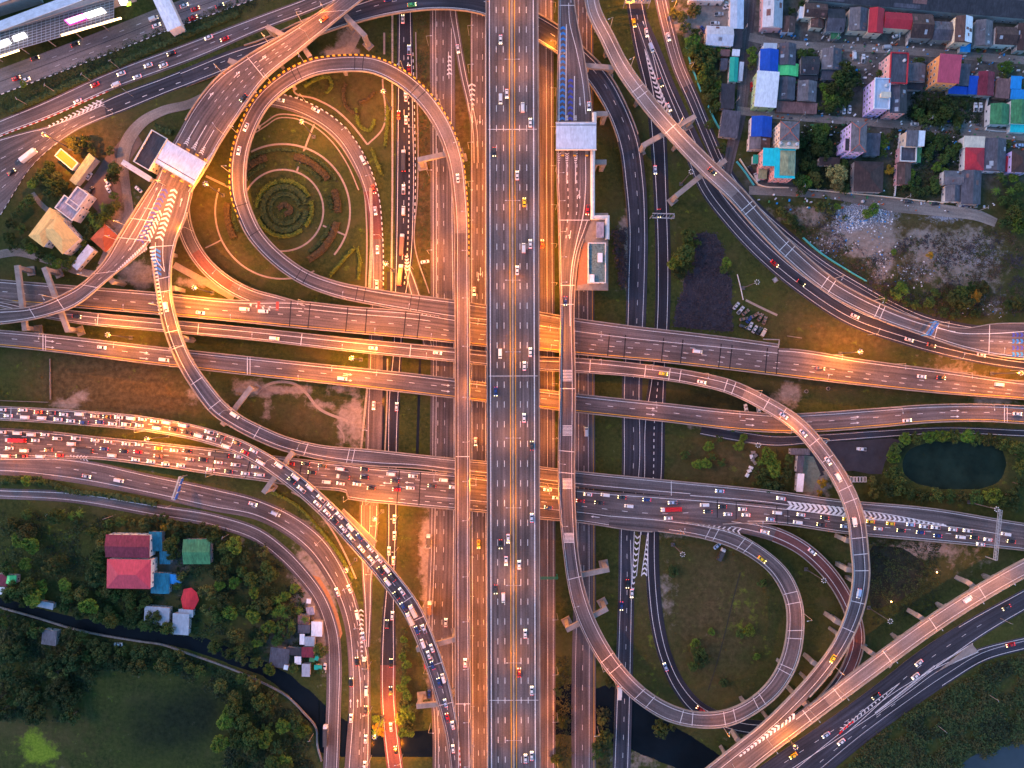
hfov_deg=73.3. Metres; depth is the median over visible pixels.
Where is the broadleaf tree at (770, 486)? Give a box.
[761,479,779,492]
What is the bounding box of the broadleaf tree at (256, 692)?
[248,686,261,696]
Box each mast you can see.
[41,132,71,150]
[105,332,132,338]
[144,435,169,441]
[191,285,213,294]
[203,181,224,196]
[299,119,315,138]
[344,558,357,572]
[372,715,383,738]
[381,89,391,109]
[671,543,684,556]
[679,169,693,185]
[741,279,759,289]
[804,567,826,582]
[838,349,862,354]
[867,606,892,623]
[967,500,999,511]
[990,370,1023,375]
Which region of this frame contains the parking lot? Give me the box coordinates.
[83,136,141,212]
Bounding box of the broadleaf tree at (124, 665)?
[120,660,130,672]
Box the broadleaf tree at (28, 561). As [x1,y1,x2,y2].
[18,557,31,571]
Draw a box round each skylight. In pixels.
[0,39,10,47]
[12,32,26,41]
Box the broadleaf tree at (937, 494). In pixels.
[928,487,943,502]
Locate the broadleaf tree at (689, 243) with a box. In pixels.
[682,240,694,247]
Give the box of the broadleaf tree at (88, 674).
[80,661,99,680]
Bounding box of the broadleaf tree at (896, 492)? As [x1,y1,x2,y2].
[890,482,906,495]
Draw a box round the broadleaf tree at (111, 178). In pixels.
[105,172,119,183]
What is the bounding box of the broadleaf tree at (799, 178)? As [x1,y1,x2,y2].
[792,172,804,185]
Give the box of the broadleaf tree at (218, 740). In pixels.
[210,734,229,753]
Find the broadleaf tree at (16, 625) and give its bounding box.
[10,619,29,635]
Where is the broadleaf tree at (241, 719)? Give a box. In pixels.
[232,713,251,730]
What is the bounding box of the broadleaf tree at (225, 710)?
[222,704,231,716]
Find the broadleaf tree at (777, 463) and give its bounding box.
[767,460,780,477]
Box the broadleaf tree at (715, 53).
[711,49,720,62]
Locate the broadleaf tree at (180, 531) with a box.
[174,526,184,537]
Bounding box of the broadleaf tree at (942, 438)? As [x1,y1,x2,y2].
[935,430,950,442]
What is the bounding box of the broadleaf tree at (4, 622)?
[0,608,8,628]
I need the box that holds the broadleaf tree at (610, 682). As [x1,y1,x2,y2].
[605,674,616,688]
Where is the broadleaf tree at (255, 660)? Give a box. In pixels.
[249,657,263,667]
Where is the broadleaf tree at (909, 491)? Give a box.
[902,486,914,501]
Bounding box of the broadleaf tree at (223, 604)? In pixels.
[217,592,234,608]
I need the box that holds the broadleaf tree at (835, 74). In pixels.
[831,69,846,82]
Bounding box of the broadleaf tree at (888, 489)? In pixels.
[876,482,894,497]
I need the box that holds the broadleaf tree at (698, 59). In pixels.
[691,51,705,64]
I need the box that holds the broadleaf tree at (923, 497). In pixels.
[914,488,929,504]
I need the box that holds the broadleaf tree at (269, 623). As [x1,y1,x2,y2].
[261,620,276,633]
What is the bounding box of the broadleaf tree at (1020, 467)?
[1012,459,1023,476]
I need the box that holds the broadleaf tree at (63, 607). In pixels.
[59,602,69,614]
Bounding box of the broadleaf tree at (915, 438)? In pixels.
[911,431,923,444]
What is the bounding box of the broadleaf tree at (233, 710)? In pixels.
[226,698,242,716]
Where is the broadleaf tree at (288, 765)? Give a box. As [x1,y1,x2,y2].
[281,763,293,767]
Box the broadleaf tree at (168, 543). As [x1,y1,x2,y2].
[162,537,178,553]
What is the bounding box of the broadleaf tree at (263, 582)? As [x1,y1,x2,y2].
[255,571,271,587]
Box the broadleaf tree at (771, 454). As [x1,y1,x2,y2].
[762,446,776,464]
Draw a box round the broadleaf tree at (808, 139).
[803,132,814,147]
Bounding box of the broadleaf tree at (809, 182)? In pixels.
[803,175,812,187]
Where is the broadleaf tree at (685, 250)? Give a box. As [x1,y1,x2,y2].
[672,243,694,265]
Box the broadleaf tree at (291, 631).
[283,626,295,639]
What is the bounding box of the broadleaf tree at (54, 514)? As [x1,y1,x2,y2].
[44,507,65,524]
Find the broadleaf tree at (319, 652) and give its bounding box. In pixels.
[313,642,328,657]
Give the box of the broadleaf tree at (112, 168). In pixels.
[106,161,123,175]
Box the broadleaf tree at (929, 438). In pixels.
[921,431,936,443]
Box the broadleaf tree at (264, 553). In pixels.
[257,545,268,557]
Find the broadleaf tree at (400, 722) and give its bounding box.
[394,713,406,725]
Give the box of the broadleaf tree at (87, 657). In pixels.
[81,649,97,664]
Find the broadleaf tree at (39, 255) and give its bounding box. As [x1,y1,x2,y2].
[33,249,45,261]
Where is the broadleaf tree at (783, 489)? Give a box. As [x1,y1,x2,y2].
[778,483,787,491]
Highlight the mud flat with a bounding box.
[674,232,732,331]
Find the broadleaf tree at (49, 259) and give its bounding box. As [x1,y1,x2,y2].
[41,254,56,266]
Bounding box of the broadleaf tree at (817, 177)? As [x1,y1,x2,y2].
[808,171,820,183]
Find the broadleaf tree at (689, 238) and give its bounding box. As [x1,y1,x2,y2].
[680,228,697,241]
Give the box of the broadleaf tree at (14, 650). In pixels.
[6,641,27,660]
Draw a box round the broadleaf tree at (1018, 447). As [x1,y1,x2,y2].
[1008,440,1023,454]
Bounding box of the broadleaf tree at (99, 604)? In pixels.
[94,597,103,608]
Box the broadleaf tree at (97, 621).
[89,613,103,623]
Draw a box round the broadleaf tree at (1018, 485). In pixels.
[1012,476,1023,489]
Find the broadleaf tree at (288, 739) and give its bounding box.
[280,734,291,748]
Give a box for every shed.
[0,572,11,585]
[6,574,20,583]
[37,600,55,609]
[72,245,97,269]
[144,604,172,625]
[149,531,164,550]
[151,572,171,593]
[159,550,172,563]
[170,573,181,584]
[172,611,191,634]
[178,608,195,616]
[596,222,603,237]
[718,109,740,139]
[727,57,738,83]
[731,29,742,48]
[757,168,766,179]
[761,43,776,48]
[789,448,809,454]
[794,455,803,472]
[794,473,803,491]
[797,6,803,20]
[798,74,817,80]
[817,157,839,166]
[819,70,836,81]
[906,82,922,91]
[912,147,921,163]
[917,130,924,147]
[945,86,967,95]
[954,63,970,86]
[958,136,984,150]
[965,76,978,96]
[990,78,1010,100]
[1002,156,1008,172]
[1006,89,1023,101]
[1009,76,1021,89]
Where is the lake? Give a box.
[960,740,1023,767]
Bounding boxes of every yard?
[674,1,727,32]
[799,438,900,476]
[802,455,820,491]
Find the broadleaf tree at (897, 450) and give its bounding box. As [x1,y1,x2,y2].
[889,442,904,454]
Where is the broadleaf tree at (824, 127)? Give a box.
[818,122,830,136]
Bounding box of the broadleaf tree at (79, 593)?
[73,585,88,602]
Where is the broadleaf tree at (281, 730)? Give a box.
[275,718,291,734]
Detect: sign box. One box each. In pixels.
[65,14,86,24]
[83,8,105,17]
[119,0,127,4]
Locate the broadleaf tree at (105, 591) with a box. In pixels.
[100,585,112,597]
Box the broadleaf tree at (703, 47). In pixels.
[695,42,707,54]
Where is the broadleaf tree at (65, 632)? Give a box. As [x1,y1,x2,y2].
[59,626,78,643]
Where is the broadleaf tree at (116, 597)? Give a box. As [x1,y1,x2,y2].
[109,588,122,603]
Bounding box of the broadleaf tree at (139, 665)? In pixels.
[127,658,146,676]
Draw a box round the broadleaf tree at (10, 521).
[4,517,18,529]
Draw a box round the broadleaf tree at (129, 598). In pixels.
[122,589,138,602]
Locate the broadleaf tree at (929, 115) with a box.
[927,110,937,125]
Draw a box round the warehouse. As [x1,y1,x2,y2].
[805,0,1023,23]
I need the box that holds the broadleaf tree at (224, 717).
[216,713,233,730]
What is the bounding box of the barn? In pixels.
[182,538,212,563]
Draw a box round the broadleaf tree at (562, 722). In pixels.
[555,716,568,728]
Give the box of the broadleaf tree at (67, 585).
[58,577,71,591]
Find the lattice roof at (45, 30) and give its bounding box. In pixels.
[0,0,113,61]
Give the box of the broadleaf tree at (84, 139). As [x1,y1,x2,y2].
[77,135,93,147]
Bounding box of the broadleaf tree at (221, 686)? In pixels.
[213,678,227,693]
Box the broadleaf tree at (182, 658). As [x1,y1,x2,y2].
[173,649,184,661]
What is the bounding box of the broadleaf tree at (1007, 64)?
[997,60,1013,73]
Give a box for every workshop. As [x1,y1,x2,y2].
[687,0,723,4]
[704,26,733,49]
[728,0,743,28]
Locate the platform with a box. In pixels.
[576,213,607,290]
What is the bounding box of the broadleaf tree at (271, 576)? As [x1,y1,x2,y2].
[263,566,280,581]
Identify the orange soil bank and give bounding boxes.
[313,575,341,637]
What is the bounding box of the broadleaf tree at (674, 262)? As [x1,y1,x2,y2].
[667,257,680,269]
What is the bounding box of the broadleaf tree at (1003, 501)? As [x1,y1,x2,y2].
[995,496,1010,508]
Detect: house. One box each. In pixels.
[29,208,71,248]
[45,215,86,255]
[104,532,155,557]
[107,557,157,588]
[719,83,734,110]
[747,136,770,151]
[748,115,771,137]
[750,70,779,111]
[757,48,778,71]
[759,0,782,32]
[777,42,795,65]
[777,76,795,101]
[778,63,798,77]
[780,16,795,35]
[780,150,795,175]
[794,80,816,102]
[798,56,819,75]
[800,3,827,21]
[808,18,823,31]
[819,47,841,72]
[822,8,845,34]
[844,7,868,35]
[850,161,883,193]
[862,7,884,38]
[862,133,880,157]
[880,84,906,119]
[883,12,912,34]
[893,162,910,185]
[895,146,916,163]
[899,130,918,147]
[905,13,934,42]
[908,62,925,82]
[927,21,953,44]
[939,170,964,185]
[941,185,960,202]
[946,15,972,48]
[956,170,981,205]
[959,147,984,170]
[969,19,992,49]
[972,71,994,98]
[982,137,1005,173]
[984,103,1008,127]
[989,26,1018,48]
[1003,150,1023,175]
[1004,99,1023,126]
[1011,23,1023,54]
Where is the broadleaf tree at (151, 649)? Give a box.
[145,644,161,658]
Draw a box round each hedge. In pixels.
[0,475,157,507]
[9,10,240,113]
[152,123,171,135]
[222,202,237,239]
[224,146,336,185]
[231,206,239,231]
[247,153,267,171]
[247,162,266,179]
[253,180,277,207]
[257,217,302,238]
[258,183,308,233]
[266,191,300,226]
[270,491,353,579]
[277,202,293,216]
[279,177,310,197]
[293,153,330,181]
[295,161,322,181]
[302,74,333,93]
[303,200,314,227]
[305,220,339,262]
[308,224,330,253]
[326,194,333,208]
[329,246,354,276]
[331,188,341,213]
[341,82,358,115]
[353,107,375,131]
[355,246,362,279]
[358,89,376,103]
[370,147,383,175]
[383,104,389,145]
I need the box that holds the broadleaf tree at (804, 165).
[799,158,812,171]
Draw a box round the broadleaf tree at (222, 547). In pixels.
[217,542,228,553]
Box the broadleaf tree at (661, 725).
[652,718,675,739]
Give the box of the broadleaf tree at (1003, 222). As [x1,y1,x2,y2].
[997,213,1012,228]
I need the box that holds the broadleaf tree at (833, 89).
[824,81,838,95]
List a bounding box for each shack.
[269,646,289,667]
[286,646,301,655]
[294,656,301,664]
[298,613,309,623]
[298,623,310,632]
[300,633,305,644]
[301,645,314,657]
[302,662,310,676]
[305,635,315,645]
[306,606,314,614]
[311,620,323,636]
[314,664,321,669]
[719,49,729,57]
[719,58,727,70]
[731,49,739,56]
[737,62,743,82]
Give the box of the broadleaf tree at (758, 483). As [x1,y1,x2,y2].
[751,478,762,487]
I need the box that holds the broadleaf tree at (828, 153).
[818,148,832,161]
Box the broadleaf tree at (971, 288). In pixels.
[967,281,975,293]
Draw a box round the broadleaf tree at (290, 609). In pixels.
[284,603,297,615]
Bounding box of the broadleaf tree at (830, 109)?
[824,101,836,112]
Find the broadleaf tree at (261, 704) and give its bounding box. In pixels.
[251,693,271,714]
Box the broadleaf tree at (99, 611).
[90,608,101,619]
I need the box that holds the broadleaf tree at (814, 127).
[807,123,821,134]
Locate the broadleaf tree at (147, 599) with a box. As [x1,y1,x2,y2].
[141,592,152,604]
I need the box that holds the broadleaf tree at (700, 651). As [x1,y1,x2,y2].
[690,641,706,658]
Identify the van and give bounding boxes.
[13,431,21,434]
[20,415,29,418]
[26,433,35,435]
[37,416,45,419]
[74,412,83,415]
[111,81,120,87]
[113,478,123,482]
[148,15,158,21]
[152,426,161,429]
[158,358,168,361]
[162,420,170,424]
[163,302,168,311]
[178,423,187,427]
[194,433,202,437]
[221,444,230,448]
[230,411,239,418]
[239,307,249,310]
[256,459,264,465]
[258,309,267,312]
[269,336,278,339]
[270,510,280,516]
[274,461,282,468]
[291,473,299,480]
[305,483,313,491]
[322,480,330,483]
[335,467,343,470]
[337,376,346,380]
[346,523,353,531]
[355,610,359,619]
[359,155,365,164]
[364,686,367,695]
[383,565,389,573]
[384,577,390,586]
[420,639,425,648]
[439,478,447,481]
[441,673,445,682]
[498,349,501,357]
[499,93,501,103]
[501,593,504,602]
[521,102,524,112]
[522,243,525,252]
[584,427,587,436]
[601,493,609,496]
[624,504,633,507]
[648,42,653,52]
[693,349,701,353]
[700,503,708,506]
[753,173,759,181]
[760,328,766,336]
[772,511,781,514]
[793,520,802,524]
[834,473,841,481]
[852,51,856,59]
[852,517,857,526]
[856,588,861,597]
[882,44,891,49]
[955,535,965,538]
[963,595,971,602]
[994,383,1003,386]
[1001,532,1010,535]
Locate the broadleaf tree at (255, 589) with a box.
[249,586,259,599]
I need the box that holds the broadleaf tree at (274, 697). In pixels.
[265,690,277,704]
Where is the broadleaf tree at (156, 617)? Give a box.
[145,610,161,624]
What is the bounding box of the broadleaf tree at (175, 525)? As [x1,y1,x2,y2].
[166,518,179,531]
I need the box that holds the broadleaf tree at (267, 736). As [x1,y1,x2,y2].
[257,730,273,748]
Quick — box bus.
[18,148,37,162]
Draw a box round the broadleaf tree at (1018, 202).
[1008,198,1023,207]
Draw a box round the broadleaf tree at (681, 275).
[671,264,687,280]
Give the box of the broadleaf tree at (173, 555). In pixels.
[166,548,181,559]
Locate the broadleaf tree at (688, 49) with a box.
[683,41,697,56]
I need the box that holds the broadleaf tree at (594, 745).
[591,734,608,751]
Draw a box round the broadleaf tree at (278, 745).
[270,739,286,754]
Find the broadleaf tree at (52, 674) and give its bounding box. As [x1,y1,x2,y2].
[44,666,67,681]
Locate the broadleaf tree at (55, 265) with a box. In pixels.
[51,258,62,268]
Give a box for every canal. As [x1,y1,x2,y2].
[0,598,318,735]
[319,684,719,767]
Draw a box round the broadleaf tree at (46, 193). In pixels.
[43,189,51,199]
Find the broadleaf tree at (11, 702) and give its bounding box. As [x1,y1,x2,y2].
[7,693,21,706]
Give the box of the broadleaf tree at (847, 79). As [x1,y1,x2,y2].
[843,72,858,88]
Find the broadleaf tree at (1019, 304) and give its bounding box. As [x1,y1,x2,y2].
[1012,295,1023,309]
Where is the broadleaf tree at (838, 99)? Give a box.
[832,91,844,108]
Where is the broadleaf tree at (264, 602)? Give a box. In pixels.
[255,596,272,613]
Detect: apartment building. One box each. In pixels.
[757,148,774,170]
[768,147,795,182]
[771,121,799,147]
[773,140,798,148]
[836,138,849,156]
[840,122,866,159]
[862,77,890,117]
[878,52,908,84]
[925,53,961,91]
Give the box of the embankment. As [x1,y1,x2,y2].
[0,606,322,761]
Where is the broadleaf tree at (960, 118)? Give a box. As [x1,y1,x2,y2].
[952,111,964,124]
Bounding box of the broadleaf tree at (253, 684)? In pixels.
[245,674,260,691]
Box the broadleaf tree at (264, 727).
[261,722,272,733]
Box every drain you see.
[382,356,385,449]
[387,272,390,290]
[416,359,420,453]
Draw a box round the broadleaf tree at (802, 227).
[791,223,805,235]
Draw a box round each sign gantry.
[172,475,187,499]
[540,574,557,578]
[623,0,650,8]
[649,213,674,219]
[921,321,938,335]
[985,507,1002,560]
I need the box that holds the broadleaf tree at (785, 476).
[775,471,790,483]
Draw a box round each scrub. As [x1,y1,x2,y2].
[0,0,273,115]
[0,508,306,661]
[0,610,314,767]
[413,14,432,288]
[553,657,573,766]
[595,706,612,767]
[610,226,630,289]
[672,230,735,332]
[785,205,1023,321]
[798,120,850,191]
[840,652,1023,767]
[870,540,942,625]
[886,127,961,198]
[903,91,983,126]
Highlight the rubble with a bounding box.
[807,209,1001,317]
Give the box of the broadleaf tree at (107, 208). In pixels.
[103,204,115,216]
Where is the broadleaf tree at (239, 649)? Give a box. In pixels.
[233,644,248,657]
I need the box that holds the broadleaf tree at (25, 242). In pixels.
[18,237,33,250]
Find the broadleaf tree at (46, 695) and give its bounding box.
[43,683,59,700]
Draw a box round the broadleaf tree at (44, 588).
[36,579,47,593]
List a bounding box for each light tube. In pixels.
[0,49,18,57]
[61,17,121,35]
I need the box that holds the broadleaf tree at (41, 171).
[36,168,51,179]
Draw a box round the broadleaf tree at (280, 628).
[275,619,286,633]
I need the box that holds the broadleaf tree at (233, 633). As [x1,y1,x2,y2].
[226,626,244,642]
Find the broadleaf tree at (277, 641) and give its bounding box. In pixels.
[271,633,284,646]
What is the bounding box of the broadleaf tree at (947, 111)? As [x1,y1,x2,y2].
[936,105,953,119]
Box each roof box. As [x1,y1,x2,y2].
[589,274,593,281]
[598,253,602,261]
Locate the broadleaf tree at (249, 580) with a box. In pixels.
[243,571,259,587]
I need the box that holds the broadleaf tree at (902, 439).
[899,432,911,445]
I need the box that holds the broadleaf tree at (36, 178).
[32,173,46,184]
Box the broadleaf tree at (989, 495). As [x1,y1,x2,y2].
[982,487,1002,503]
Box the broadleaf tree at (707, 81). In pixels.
[703,75,716,88]
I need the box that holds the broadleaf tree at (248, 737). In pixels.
[241,726,259,746]
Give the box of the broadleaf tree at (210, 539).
[206,531,221,545]
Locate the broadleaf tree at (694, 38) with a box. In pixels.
[684,33,700,45]
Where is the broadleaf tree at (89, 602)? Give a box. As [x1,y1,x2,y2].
[78,598,98,613]
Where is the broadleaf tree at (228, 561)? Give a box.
[222,552,234,564]
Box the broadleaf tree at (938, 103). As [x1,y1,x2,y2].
[926,98,944,114]
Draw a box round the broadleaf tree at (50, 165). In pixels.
[43,160,55,172]
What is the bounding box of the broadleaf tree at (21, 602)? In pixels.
[14,595,26,607]
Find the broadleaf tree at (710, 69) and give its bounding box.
[706,66,717,75]
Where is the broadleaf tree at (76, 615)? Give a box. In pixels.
[72,605,87,619]
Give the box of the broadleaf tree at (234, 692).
[227,690,241,702]
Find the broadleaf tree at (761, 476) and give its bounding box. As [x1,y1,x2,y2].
[752,466,770,481]
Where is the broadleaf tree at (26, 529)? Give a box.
[16,523,37,544]
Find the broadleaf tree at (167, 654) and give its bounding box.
[159,650,174,664]
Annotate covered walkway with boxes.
[121,160,154,181]
[590,112,608,238]
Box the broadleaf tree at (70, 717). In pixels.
[59,705,80,725]
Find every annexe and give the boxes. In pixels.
[54,195,89,222]
[65,186,96,210]
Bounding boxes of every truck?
[5,438,25,442]
[71,437,80,439]
[72,448,92,452]
[79,420,88,423]
[181,430,190,434]
[205,429,213,434]
[206,436,215,440]
[208,452,228,457]
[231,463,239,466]
[297,485,305,492]
[317,494,324,501]
[323,724,327,746]
[336,474,349,479]
[362,657,366,671]
[397,264,402,285]
[399,234,404,254]
[400,602,406,610]
[401,150,405,170]
[406,612,414,625]
[407,45,410,54]
[408,604,417,618]
[409,474,417,477]
[426,534,430,547]
[427,601,431,614]
[436,677,441,686]
[445,713,449,722]
[585,205,589,214]
[594,501,603,504]
[617,686,621,699]
[661,507,681,511]
[710,21,719,25]
[714,12,723,15]
[717,547,725,561]
[736,306,744,314]
[816,522,825,526]
[856,447,866,450]
[861,54,864,63]
[919,524,928,528]
[931,525,940,529]
[963,529,971,532]
[973,102,977,111]
[978,102,982,111]
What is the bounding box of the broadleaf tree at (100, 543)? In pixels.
[95,538,104,551]
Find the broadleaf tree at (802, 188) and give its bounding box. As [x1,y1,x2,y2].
[797,181,808,196]
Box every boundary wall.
[739,158,757,183]
[757,184,788,187]
[808,189,924,201]
[984,98,988,129]
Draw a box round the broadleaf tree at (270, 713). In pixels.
[259,704,274,718]
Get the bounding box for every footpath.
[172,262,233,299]
[206,175,228,187]
[214,188,314,279]
[247,169,323,251]
[251,143,350,254]
[255,117,358,189]
[260,113,367,286]
[261,380,347,421]
[291,492,356,578]
[293,89,366,144]
[296,124,314,171]
[326,31,360,54]
[337,425,344,442]
[367,79,385,144]
[383,33,384,53]
[708,572,740,689]
[745,299,777,315]
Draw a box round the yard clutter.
[757,30,1023,211]
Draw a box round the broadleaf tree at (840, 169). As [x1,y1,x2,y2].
[825,164,847,183]
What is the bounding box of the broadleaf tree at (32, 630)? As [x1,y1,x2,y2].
[26,621,45,638]
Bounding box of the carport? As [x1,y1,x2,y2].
[70,153,99,185]
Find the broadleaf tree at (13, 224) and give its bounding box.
[5,217,17,228]
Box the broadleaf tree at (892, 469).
[883,465,900,479]
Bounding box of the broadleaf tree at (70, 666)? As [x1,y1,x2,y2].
[61,655,80,671]
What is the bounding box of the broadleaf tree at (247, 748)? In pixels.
[241,740,257,753]
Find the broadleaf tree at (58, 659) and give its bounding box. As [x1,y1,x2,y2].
[46,652,64,669]
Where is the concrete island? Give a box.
[936,644,976,672]
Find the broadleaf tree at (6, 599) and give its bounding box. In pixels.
[2,592,15,602]
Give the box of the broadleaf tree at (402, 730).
[397,726,409,737]
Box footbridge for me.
[153,0,185,36]
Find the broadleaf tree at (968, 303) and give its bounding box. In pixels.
[957,294,976,309]
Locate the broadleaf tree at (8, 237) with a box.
[2,231,15,243]
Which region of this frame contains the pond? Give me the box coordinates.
[903,442,1005,488]
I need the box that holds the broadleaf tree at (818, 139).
[812,129,827,145]
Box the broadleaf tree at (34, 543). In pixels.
[21,537,39,554]
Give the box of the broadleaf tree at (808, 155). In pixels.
[802,146,814,160]
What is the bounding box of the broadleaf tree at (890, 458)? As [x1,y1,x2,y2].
[886,450,900,463]
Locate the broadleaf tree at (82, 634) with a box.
[73,631,88,644]
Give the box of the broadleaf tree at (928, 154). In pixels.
[921,148,932,161]
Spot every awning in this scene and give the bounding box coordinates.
[751,155,758,164]
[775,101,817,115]
[829,33,839,40]
[957,44,970,53]
[1006,124,1023,133]
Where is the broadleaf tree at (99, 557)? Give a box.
[93,551,104,560]
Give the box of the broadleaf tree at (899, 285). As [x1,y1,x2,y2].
[894,280,906,291]
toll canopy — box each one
[154,140,205,185]
[556,122,596,149]
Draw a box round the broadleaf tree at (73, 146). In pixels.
[67,139,82,154]
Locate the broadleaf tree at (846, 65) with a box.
[839,59,855,75]
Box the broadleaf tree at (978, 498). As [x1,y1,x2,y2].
[968,489,983,505]
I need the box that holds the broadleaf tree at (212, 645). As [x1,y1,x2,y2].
[207,640,222,654]
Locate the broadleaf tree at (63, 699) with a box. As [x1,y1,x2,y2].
[52,691,77,711]
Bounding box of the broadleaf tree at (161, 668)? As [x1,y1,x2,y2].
[153,657,171,676]
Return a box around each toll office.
[133,129,168,174]
[588,243,605,283]
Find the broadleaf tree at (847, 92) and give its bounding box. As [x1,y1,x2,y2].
[839,81,854,98]
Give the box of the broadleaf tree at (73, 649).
[60,640,83,661]
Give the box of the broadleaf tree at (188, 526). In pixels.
[183,521,195,535]
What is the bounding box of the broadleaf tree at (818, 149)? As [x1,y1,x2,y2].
[811,142,825,155]
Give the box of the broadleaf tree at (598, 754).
[592,748,603,760]
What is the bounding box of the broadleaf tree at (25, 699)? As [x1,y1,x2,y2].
[16,685,40,707]
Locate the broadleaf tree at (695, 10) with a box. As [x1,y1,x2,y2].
[686,3,701,17]
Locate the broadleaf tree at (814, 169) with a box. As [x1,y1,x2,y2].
[805,160,819,172]
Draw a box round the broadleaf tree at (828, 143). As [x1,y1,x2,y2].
[823,139,833,149]
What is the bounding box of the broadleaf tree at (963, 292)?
[953,285,969,298]
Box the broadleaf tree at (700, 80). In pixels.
[695,70,707,83]
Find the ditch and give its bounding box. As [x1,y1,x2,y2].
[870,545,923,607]
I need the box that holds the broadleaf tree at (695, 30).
[689,28,702,37]
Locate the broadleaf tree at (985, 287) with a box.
[973,280,990,293]
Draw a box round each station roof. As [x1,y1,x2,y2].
[0,0,42,15]
[0,0,136,31]
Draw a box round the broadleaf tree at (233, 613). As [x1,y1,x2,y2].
[222,604,237,619]
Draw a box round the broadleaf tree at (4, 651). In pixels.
[0,643,16,665]
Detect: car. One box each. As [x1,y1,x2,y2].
[7,169,15,175]
[12,75,20,80]
[30,55,39,60]
[34,410,42,413]
[71,42,79,47]
[72,314,81,317]
[74,98,81,104]
[82,474,90,477]
[85,172,92,180]
[88,186,93,193]
[90,82,99,87]
[97,345,106,348]
[105,185,111,192]
[117,71,125,76]
[133,74,141,79]
[134,186,142,192]
[144,62,152,67]
[152,23,160,28]
[159,62,167,67]
[166,50,175,56]
[180,3,188,8]
[189,15,197,20]
[191,6,199,11]
[204,34,212,40]
[215,3,223,8]
[220,36,228,41]
[236,146,240,154]
[240,94,246,101]
[240,449,248,454]
[243,122,248,131]
[249,501,257,506]
[287,477,294,483]
[311,106,319,112]
[319,15,327,22]
[335,588,340,595]
[336,512,343,519]
[340,525,346,532]
[347,534,354,541]
[347,584,352,592]
[349,714,352,722]
[355,657,358,665]
[356,533,363,540]
[358,545,364,552]
[361,632,365,640]
[364,705,367,714]
[368,346,377,349]
[371,185,375,193]
[373,206,376,214]
[375,280,378,288]
[385,619,388,627]
[387,547,390,554]
[389,658,392,666]
[389,686,392,694]
[389,723,392,731]
[393,591,399,599]
[394,745,397,754]
[395,402,398,410]
[401,15,404,23]
[404,93,407,101]
[404,116,407,124]
[406,486,414,489]
[407,2,415,6]
[414,626,419,634]
[421,624,426,633]
[426,650,430,658]
[429,644,434,652]
[433,351,441,354]
[443,698,447,707]
[444,618,447,626]
[451,744,454,752]
[456,44,459,53]
[456,174,459,182]
[463,658,466,667]
[492,147,495,156]
[494,387,497,395]
[494,585,497,593]
[499,539,501,548]
[504,556,507,565]
[505,89,508,98]
[506,534,509,542]
[515,171,518,179]
[515,266,518,274]
[517,560,520,569]
[517,668,520,676]
[522,413,525,422]
[523,361,525,370]
[523,629,526,637]
[529,118,531,127]
[529,239,531,248]
[530,441,533,449]
[530,513,533,522]
[530,686,533,694]
[530,751,533,760]
[587,102,590,110]
[632,18,635,27]
[644,28,648,36]
[653,165,656,173]
[658,78,662,86]
[659,372,667,375]
[664,516,671,519]
[666,32,670,40]
[666,103,671,111]
[697,380,705,383]
[708,167,715,174]
[715,489,723,492]
[738,507,746,510]
[742,513,749,516]
[748,166,753,173]
[751,325,757,333]
[757,313,763,321]
[758,556,765,562]
[760,529,768,533]
[762,316,766,324]
[771,259,778,266]
[776,496,784,499]
[779,412,787,418]
[789,752,797,758]
[797,279,804,285]
[799,429,806,436]
[816,366,824,369]
[820,516,828,519]
[822,731,829,738]
[824,456,831,464]
[829,654,835,662]
[837,738,845,744]
[847,105,850,113]
[850,313,858,318]
[871,692,879,699]
[892,33,900,38]
[896,528,904,531]
[904,337,912,341]
[910,122,918,125]
[911,672,919,679]
[915,659,922,666]
[917,374,925,378]
[927,343,935,347]
[933,534,941,537]
[936,376,945,379]
[1002,604,1010,610]
[1006,642,1014,646]
[1013,412,1021,415]
[1015,143,1023,146]
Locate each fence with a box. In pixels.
[49,359,50,399]
[688,57,700,91]
[708,105,719,128]
[736,161,754,185]
[802,237,866,280]
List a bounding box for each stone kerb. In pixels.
[360,388,367,447]
[368,188,372,287]
[384,359,387,450]
[390,15,392,290]
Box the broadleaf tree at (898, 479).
[892,472,906,484]
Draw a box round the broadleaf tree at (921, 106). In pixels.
[917,99,929,110]
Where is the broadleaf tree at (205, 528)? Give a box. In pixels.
[196,522,211,535]
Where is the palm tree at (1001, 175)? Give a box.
[993,171,1005,179]
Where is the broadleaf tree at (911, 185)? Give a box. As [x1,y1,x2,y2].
[902,178,914,190]
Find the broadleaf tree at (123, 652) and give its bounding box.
[113,645,127,656]
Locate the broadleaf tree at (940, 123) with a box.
[933,119,946,129]
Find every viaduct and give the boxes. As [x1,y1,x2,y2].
[0,180,170,336]
[0,279,1023,399]
[0,298,869,767]
[0,330,1023,432]
[0,406,460,767]
[0,428,1023,550]
[149,187,1023,537]
[155,0,373,192]
[179,91,383,505]
[180,0,647,767]
[229,54,779,767]
[486,0,540,767]
[556,0,804,728]
[584,0,1023,359]
[641,515,864,734]
[726,558,1023,767]
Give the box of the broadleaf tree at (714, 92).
[709,86,721,98]
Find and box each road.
[0,0,251,94]
[0,0,333,136]
[0,71,185,214]
[0,248,93,276]
[0,457,370,767]
[0,488,341,767]
[31,192,48,211]
[98,94,199,263]
[360,505,378,646]
[380,12,415,767]
[403,266,432,345]
[426,10,454,767]
[447,10,479,162]
[470,13,487,767]
[539,0,554,767]
[571,0,595,767]
[626,0,670,534]
[636,19,1023,370]
[655,0,979,327]
[700,427,1023,445]
[724,0,755,173]
[737,106,1023,140]
[748,33,1023,63]
[749,186,996,226]
[758,589,1023,767]
[797,637,1023,767]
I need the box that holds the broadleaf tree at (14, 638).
[9,632,26,644]
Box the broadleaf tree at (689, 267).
[677,258,694,273]
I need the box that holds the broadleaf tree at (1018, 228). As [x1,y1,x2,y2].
[1010,216,1023,233]

